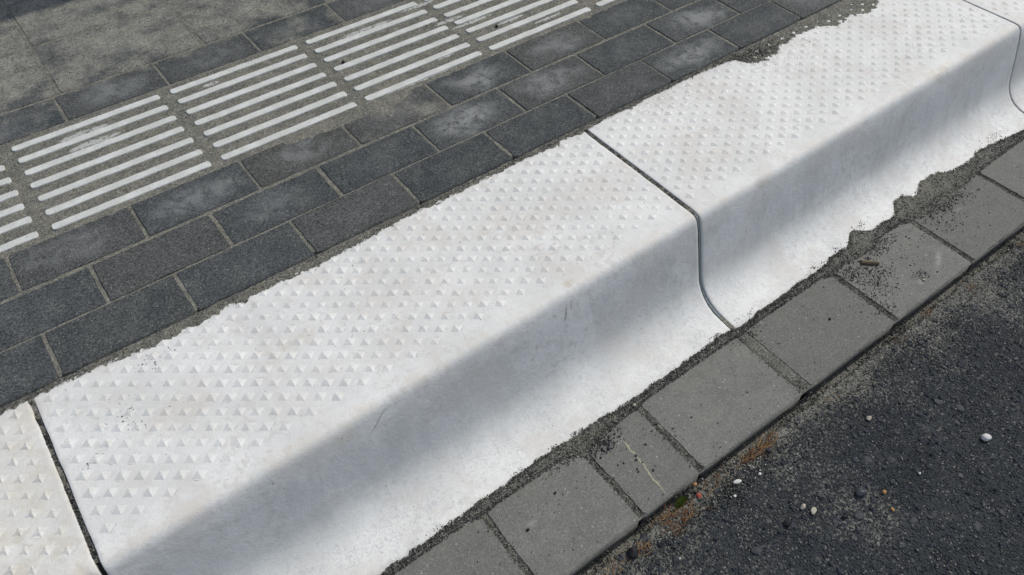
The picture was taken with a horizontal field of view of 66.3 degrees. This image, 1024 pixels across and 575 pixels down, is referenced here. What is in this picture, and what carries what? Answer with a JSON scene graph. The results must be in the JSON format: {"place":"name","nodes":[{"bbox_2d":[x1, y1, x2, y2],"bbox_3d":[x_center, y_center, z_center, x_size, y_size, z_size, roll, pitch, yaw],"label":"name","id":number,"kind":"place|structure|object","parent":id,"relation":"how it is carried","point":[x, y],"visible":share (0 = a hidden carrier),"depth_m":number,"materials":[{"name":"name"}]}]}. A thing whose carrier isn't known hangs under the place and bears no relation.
{"place":"outdoors","nodes":[
{"label":"outdoors","id":0,"kind":"place"},
{"bbox_2d":[0,0,800,378],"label":"pavement sand","id":1,"kind":"structure","parent":0,"point":[26,196],"depth_m":1.52,"materials":[{"name":"grey sand"}]},
{"bbox_2d":[0,258,18,301],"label":"paver","id":2,"kind":"object","parent":1,"relation":"on","point":[8,288],"visible":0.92,"depth_m":1.22,"materials":[{"name":"grey concrete"}]},
{"bbox_2d":[0,9,27,56],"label":"paving slab","id":3,"kind":"structure","parent":1,"relation":"on","point":[6,32],"depth_m":1.70,"materials":[{"name":"grey concrete"}]},
{"bbox_2d":[4,0,24,4],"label":"paving slab","id":4,"kind":"structure","parent":1,"relation":"on","point":[8,2],"depth_m":1.80,"materials":[{"name":"grey concrete"}]},
{"bbox_2d":[0,165,38,252],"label":"guidance tile","id":5,"kind":"object","parent":1,"relation":"on","point":[15,224],"visible":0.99,"depth_m":1.31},
{"bbox_2d":[0,50,55,113],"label":"paving slab","id":6,"kind":"structure","parent":1,"relation":"on","point":[16,87],"depth_m":1.58,"materials":[{"name":"grey concrete"}]},
{"bbox_2d":[0,336,59,407],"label":"paver","id":7,"kind":"object","parent":1,"relation":"on","point":[27,368],"visible":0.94,"depth_m":1.11,"materials":[{"name":"grey concrete"}]},
{"bbox_2d":[0,99,64,145],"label":"paver","id":8,"kind":"object","parent":1,"relation":"on","point":[30,120],"visible":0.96,"depth_m":1.50,"materials":[{"name":"grey concrete"}]},
{"bbox_2d":[0,268,106,351],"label":"paver","id":9,"kind":"object","parent":1,"relation":"on","point":[29,315],"visible":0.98,"depth_m":1.19,"materials":[{"name":"grey concrete"}]},
{"bbox_2d":[8,208,145,290],"bbox_3d":[-0.709,-0.050,1.297,0.196,0.050,0.094,-29,55,-23],"label":"paver","id":10,"kind":"object","parent":1,"relation":"on","point":[53,257],"visible":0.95,"depth_m":1.28,"materials":[{"name":"grey concrete"}]},
{"bbox_2d":[8,0,163,45],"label":"paving slab","id":11,"kind":"structure","parent":1,"relation":"on","point":[53,14],"depth_m":1.76,"materials":[{"name":"grey concrete"}]},
{"bbox_2d":[11,95,210,229],"bbox_3d":[-0.732,-0.222,1.449,0.294,0.057,0.294,-29,55,-23],"label":"guidance tile","id":12,"kind":"object","parent":1,"relation":"on","point":[106,173],"visible":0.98,"depth_m":1.42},
{"bbox_2d":[55,64,167,119],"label":"paver","id":13,"kind":"object","parent":1,"relation":"on","point":[107,93],"visible":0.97,"depth_m":1.56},
{"bbox_2d":[34,6,199,92],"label":"paving slab","id":14,"kind":"structure","parent":1,"relation":"on","point":[128,36],"depth_m":1.67,"materials":[{"name":"grey concrete"}]},
{"bbox_2d":[45,275,195,375],"bbox_3d":[-0.586,0.068,1.192,0.196,0.050,0.094,-29,55,-23],"label":"paver","id":15,"kind":"object","parent":1,"relation":"on","point":[79,343],"visible":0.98,"depth_m":1.17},
{"bbox_2d":[93,215,229,300],"bbox_3d":[-0.565,-0.035,1.283,0.196,0.050,0.095,-30,55,-23],"label":"paver","id":16,"kind":"object","parent":1,"relation":"on","point":[123,273],"visible":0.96,"depth_m":1.26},
{"bbox_2d":[132,162,258,235],"bbox_3d":[-0.548,-0.140,1.376,0.196,0.050,0.095,-29,55,-23],"label":"paver","id":17,"kind":"object","parent":1,"relation":"on","point":[166,210],"visible":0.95,"depth_m":1.35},
{"bbox_2d":[155,33,258,83],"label":"paver","id":18,"kind":"object","parent":1,"relation":"on","point":[188,64],"visible":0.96,"depth_m":1.64,"materials":[{"name":"grey concrete"}]},
{"bbox_2d":[176,223,313,310],"bbox_3d":[-0.426,-0.022,1.272,0.196,0.050,0.095,-29,55,-23],"label":"paver","id":19,"kind":"object","parent":1,"relation":"on","point":[211,281],"visible":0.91,"depth_m":1.25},
{"bbox_2d":[171,0,325,42],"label":"paving slab","id":20,"kind":"structure","parent":1,"relation":"on","point":[216,26],"depth_m":1.76,"materials":[{"name":"grey concrete"}]},
{"bbox_2d":[170,45,355,159],"bbox_3d":[-0.493,-0.357,1.567,0.294,0.057,0.294,-29,55,-23],"label":"guidance tile","id":21,"kind":"object","parent":1,"relation":"on","point":[265,125],"visible":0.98,"depth_m":1.54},
{"bbox_2d":[213,169,339,244],"bbox_3d":[-0.404,-0.126,1.363,0.196,0.050,0.095,-29,55,-23],"label":"paver","id":22,"kind":"object","parent":1,"relation":"on","point":[261,212],"visible":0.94,"depth_m":1.34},
{"bbox_2d":[245,5,342,50],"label":"paver","id":23,"kind":"object","parent":1,"relation":"on","point":[302,24],"visible":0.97,"depth_m":1.72,"materials":[{"name":"grey concrete"}]},
{"bbox_2d":[241,127,358,187],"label":"paver","id":24,"kind":"object","parent":1,"relation":"on","point":[274,164],"visible":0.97,"depth_m":1.43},
{"bbox_2d":[292,175,417,253],"bbox_3d":[-0.266,-0.113,1.350,0.196,0.050,0.095,-30,55,-23],"label":"paver","id":25,"kind":"object","parent":1,"relation":"on","point":[346,217],"visible":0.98,"depth_m":1.33,"materials":[{"name":"grey stone"}]},
{"bbox_2d":[327,0,403,20],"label":"paver","id":26,"kind":"object","parent":1,"relation":"on","point":[347,10],"visible":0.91,"depth_m":1.78,"materials":[{"name":"grey concrete"}]},
{"bbox_2d":[320,127,436,193],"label":"paver","id":27,"kind":"object","parent":1,"relation":"on","point":[363,166],"visible":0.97,"depth_m":1.42,"materials":[{"name":"grey concrete"}]},
{"bbox_2d":[305,2,481,100],"bbox_3d":[-0.253,-0.492,1.685,0.294,0.057,0.294,-29,55,-23],"label":"guidance tile","id":28,"kind":"object","parent":1,"relation":"on","point":[397,72],"visible":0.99,"depth_m":1.66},
{"bbox_2d":[344,85,448,143],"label":"paver","id":29,"kind":"object","parent":1,"relation":"on","point":[420,102],"visible":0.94,"depth_m":1.51,"materials":[{"name":"grey concrete"}]},
{"bbox_2d":[394,133,511,203],"bbox_3d":[-0.105,-0.203,1.430,0.196,0.050,0.094,-29,55,-23],"label":"paver","id":30,"kind":"object","parent":1,"relation":"on","point":[436,175],"visible":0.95,"depth_m":1.41,"materials":[{"name":"grey concrete"}]},
{"bbox_2d":[414,90,523,149],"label":"paver","id":31,"kind":"object","parent":1,"relation":"on","point":[455,125],"visible":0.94,"depth_m":1.50,"materials":[{"name":"grey concrete"}]},
{"bbox_2d":[427,52,529,104],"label":"paver","id":32,"kind":"object","parent":1,"relation":"on","point":[475,79],"visible":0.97,"depth_m":1.59,"materials":[{"name":"grey concrete"}]},
{"bbox_2d":[0,0,964,559],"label":"sand grains","id":33,"kind":"object","parent":1,"relation":"on","point":[54,456],"visible":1,"depth_m":1.44},
{"bbox_2d":[423,0,590,50],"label":"guidance tile","id":34,"kind":"object","parent":1,"relation":"on","point":[516,24],"visible":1,"depth_m":1.75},
{"bbox_2d":[486,95,595,158],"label":"paver","id":35,"kind":"object","parent":1,"relation":"on","point":[533,129],"visible":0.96,"depth_m":1.49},
{"bbox_2d":[499,56,602,109],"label":"paver","id":36,"kind":"object","parent":1,"relation":"on","point":[546,84],"visible":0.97,"depth_m":1.58,"materials":[{"name":"grey concrete"}]},
{"bbox_2d":[506,22,602,70],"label":"paver","id":37,"kind":"object","parent":1,"relation":"on","point":[558,44],"visible":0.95,"depth_m":1.67,"materials":[{"name":"grey concrete"}]},
{"bbox_2d":[595,0,614,6],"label":"guidance tile","id":38,"kind":"object","parent":1,"relation":"on","point":[601,3],"visible":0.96,"depth_m":1.78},
{"bbox_2d":[568,61,670,118],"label":"paver","id":39,"kind":"object","parent":1,"relation":"on","point":[612,92],"visible":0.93,"depth_m":1.56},
{"bbox_2d":[579,0,669,38],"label":"paver","id":40,"kind":"object","parent":1,"relation":"on","point":[615,20],"visible":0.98,"depth_m":1.75,"materials":[{"name":"grey concrete"}]},
{"bbox_2d":[577,26,673,74],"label":"paver","id":41,"kind":"object","parent":1,"relation":"on","point":[619,52],"visible":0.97,"depth_m":1.66,"materials":[{"name":"grey concrete"}]},
{"bbox_2d":[584,130,692,212],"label":"joint sand","id":42,"kind":"structure","parent":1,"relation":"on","point":[649,178],"depth_m":1.40,"materials":[{"name":"grey sand"}]},
{"bbox_2d":[655,0,694,9],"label":"paver","id":43,"kind":"object","parent":1,"relation":"on","point":[672,4],"visible":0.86,"depth_m":1.79,"materials":[{"name":"grey concrete"}]},
{"bbox_2d":[642,30,737,82],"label":"paver","id":44,"kind":"object","parent":1,"relation":"on","point":[682,59],"visible":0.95,"depth_m":1.65,"materials":[{"name":"grey concrete"}]},
{"bbox_2d":[647,0,737,41],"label":"paver","id":45,"kind":"object","parent":1,"relation":"on","point":[688,21],"visible":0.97,"depth_m":1.74,"materials":[{"name":"grey concrete"}]},
{"bbox_2d":[717,0,768,12],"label":"paver","id":46,"kind":"object","parent":1,"relation":"on","point":[740,6],"visible":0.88,"depth_m":1.78,"materials":[{"name":"grey concrete"}]},
{"bbox_2d":[709,2,799,49],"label":"paver","id":47,"kind":"object","parent":1,"relation":"on","point":[745,29],"visible":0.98,"depth_m":1.73,"materials":[{"name":"grey concrete"}]},
{"bbox_2d":[771,0,841,19],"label":"paver","id":48,"kind":"object","parent":1,"relation":"on","point":[802,9],"visible":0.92,"depth_m":1.78,"materials":[{"name":"grey concrete"}]},
{"bbox_2d":[380,130,1023,574],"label":"gravel","id":49,"kind":"structure","parent":0,"point":[652,386],"depth_m":1.32,"materials":[{"name":"grey gravel"}]},
{"bbox_2d":[579,228,1023,574],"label":"road","id":50,"kind":"structure","parent":0,"point":[977,484],"depth_m":1.22,"materials":[{"name":"black asphalt"}]},
{"bbox_2d":[627,546,637,558],"bbox_3d":[0.175,0.383,1.134,0.016,0.015,0.020,-2,49,-2],"label":"pebble","id":51,"kind":"object","parent":50,"relation":"on","point":[632,552],"visible":1,"depth_m":1.13,"materials":[{"name":"black stone"}]},
{"bbox_2d":[675,496,686,508],"bbox_3d":[0.256,0.324,1.186,0.027,0.008,0.014,-29,55,-23],"label":"moss","id":52,"kind":"object","parent":50,"relation":"on","point":[681,499],"visible":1,"depth_m":1.18,"materials":[{"name":"green plant"}]},
{"bbox_2d":[733,479,741,483],"bbox_3d":[0.348,0.300,1.210,0.015,0.006,0.007,-13,50,-11],"label":"pebble","id":53,"kind":"object","parent":50,"relation":"on","point":[736,481],"visible":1,"depth_m":1.21,"materials":[{"name":"white stone"}]},
{"bbox_2d":[783,519,791,525],"bbox_3d":[0.410,0.350,1.165,0.014,0.008,0.011,-6,49,-5],"label":"pebble","id":54,"kind":"object","parent":50,"relation":"on","point":[787,522],"visible":1,"depth_m":1.16,"materials":[{"name":"black stone"}]},
{"bbox_2d":[598,240,1023,574],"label":"pine needles","id":55,"kind":"object","parent":50,"relation":"on","point":[766,444],"visible":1,"depth_m":1.19,"materials":[{"name":"plant"}]},
{"bbox_2d":[811,507,816,514],"bbox_3d":[0.454,0.336,1.179,0.008,0.004,0.013,23,53,19],"label":"pebble","id":56,"kind":"object","parent":50,"relation":"on","point":[813,510],"visible":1,"depth_m":1.18,"materials":[{"name":"beige stone"}]},
{"bbox_2d":[856,488,866,496],"bbox_3d":[0.533,0.313,1.197,0.018,0.009,0.013,-20,51,-16],"label":"pebble","id":57,"kind":"object","parent":50,"relation":"on","point":[860,492],"visible":1,"depth_m":1.19,"materials":[{"name":"stone"}]},
{"bbox_2d":[981,433,991,440],"bbox_3d":[0.762,0.241,1.259,0.016,0.011,0.012,-2,49,-2],"label":"pebble","id":58,"kind":"object","parent":50,"relation":"on","point":[986,437],"visible":1,"depth_m":1.25,"materials":[{"name":"white stone"}]},
{"label":"ground","id":59,"kind":"structure","parent":0,"visible":0},
{"bbox_2d":[0,401,101,574],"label":"kerb block","id":60,"kind":"structure","parent":59,"relation":"on","point":[35,503],"depth_m":0.98,"materials":[{"name":"concrete"}]},
{"bbox_2d":[52,444,107,574],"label":"joint strip","id":61,"kind":"object","parent":59,"relation":"on","point":[101,568],"visible":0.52,"depth_m":0.94,"materials":[{"name":"plastic"}]},
{"bbox_2d":[35,412,99,562],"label":"joint sand","id":62,"kind":"structure","parent":61,"relation":"on","point":[59,468],"depth_m":1.01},
{"bbox_2d":[34,132,729,574],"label":"kerb block","id":63,"kind":"structure","parent":59,"relation":"on","point":[304,436],"depth_m":1.16,"materials":[{"name":"white concrete"}]},
{"bbox_2d":[391,516,524,574],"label":"gutter tile","id":64,"kind":"object","parent":59,"relation":"on","point":[461,548],"visible":1,"depth_m":1.12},
{"bbox_2d":[486,456,638,574],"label":"gutter tile","id":65,"kind":"object","parent":59,"relation":"on","point":[550,540],"visible":0.98,"depth_m":1.16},
{"bbox_2d":[588,411,698,525],"bbox_3d":[0.201,0.285,1.244,0.118,0.050,0.144,-29,55,-23],"label":"gutter tile","id":66,"kind":"object","parent":59,"relation":"on","point":[671,473],"visible":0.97,"depth_m":1.22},
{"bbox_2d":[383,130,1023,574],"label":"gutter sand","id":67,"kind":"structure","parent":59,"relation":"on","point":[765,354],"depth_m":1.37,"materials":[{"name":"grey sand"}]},
{"bbox_2d":[720,316,734,330],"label":"joint sand","id":68,"kind":"structure","parent":67,"relation":"on","point":[725,321],"depth_m":1.40,"materials":[{"name":"grey sand"}]},
{"bbox_2d":[694,214,721,320],"bbox_3d":[0.340,-0.030,1.389,0.004,0.205,0.128,-29,55,-23],"label":"joint strip","id":69,"kind":"object","parent":59,"relation":"on","point":[710,306],"visible":0.36,"depth_m":1.40,"materials":[{"name":"plastic"}]},
{"bbox_2d":[641,337,801,480],"bbox_3d":[0.346,0.199,1.319,0.234,0.050,0.154,-29,55,-23],"label":"gutter tile","id":70,"kind":"object","parent":59,"relation":"on","point":[718,383],"visible":0.98,"depth_m":1.29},
{"bbox_2d":[586,0,1023,327],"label":"kerb block","id":71,"kind":"structure","parent":59,"relation":"on","point":[783,195],"depth_m":1.55,"materials":[{"name":"white concrete"}]},
{"bbox_2d":[0,0,878,415],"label":"spilled sand","id":72,"kind":"structure","parent":71,"relation":"on","point":[832,14],"depth_m":1.33,"materials":[{"name":"grey sand"}]},
{"bbox_2d":[747,275,893,399],"bbox_3d":[0.549,0.084,1.419,0.232,0.050,0.153,-29,55,-23],"label":"gutter tile","id":73,"kind":"object","parent":59,"relation":"on","point":[850,334],"visible":0.95,"depth_m":1.39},
{"bbox_2d":[835,222,970,329],"bbox_3d":[0.742,-0.026,1.514,0.234,0.050,0.155,-29,55,-23],"label":"gutter tile","id":74,"kind":"object","parent":59,"relation":"on","point":[946,263],"visible":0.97,"depth_m":1.49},
{"bbox_2d":[860,260,879,264],"bbox_3d":[0.684,-0.048,1.496,0.036,0.007,0.010,3,49,3],"label":"wood splinter","id":75,"kind":"object","parent":74,"relation":"on","point":[867,262],"visible":1,"depth_m":1.49,"materials":[{"name":"brown wood"}]},
{"bbox_2d":[914,174,1023,270],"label":"gutter tile","id":76,"kind":"object","parent":59,"relation":"on","point":[1001,216],"visible":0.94,"depth_m":1.58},
{"bbox_2d":[963,0,1023,112],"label":"kerb block","id":77,"kind":"structure","parent":59,"relation":"on","point":[1011,11],"depth_m":1.79,"materials":[{"name":"white concrete"}]},
{"bbox_2d":[977,138,1023,198],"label":"gutter tile","id":78,"kind":"object","parent":59,"relation":"on","point":[1003,170],"visible":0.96,"depth_m":1.68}
]}

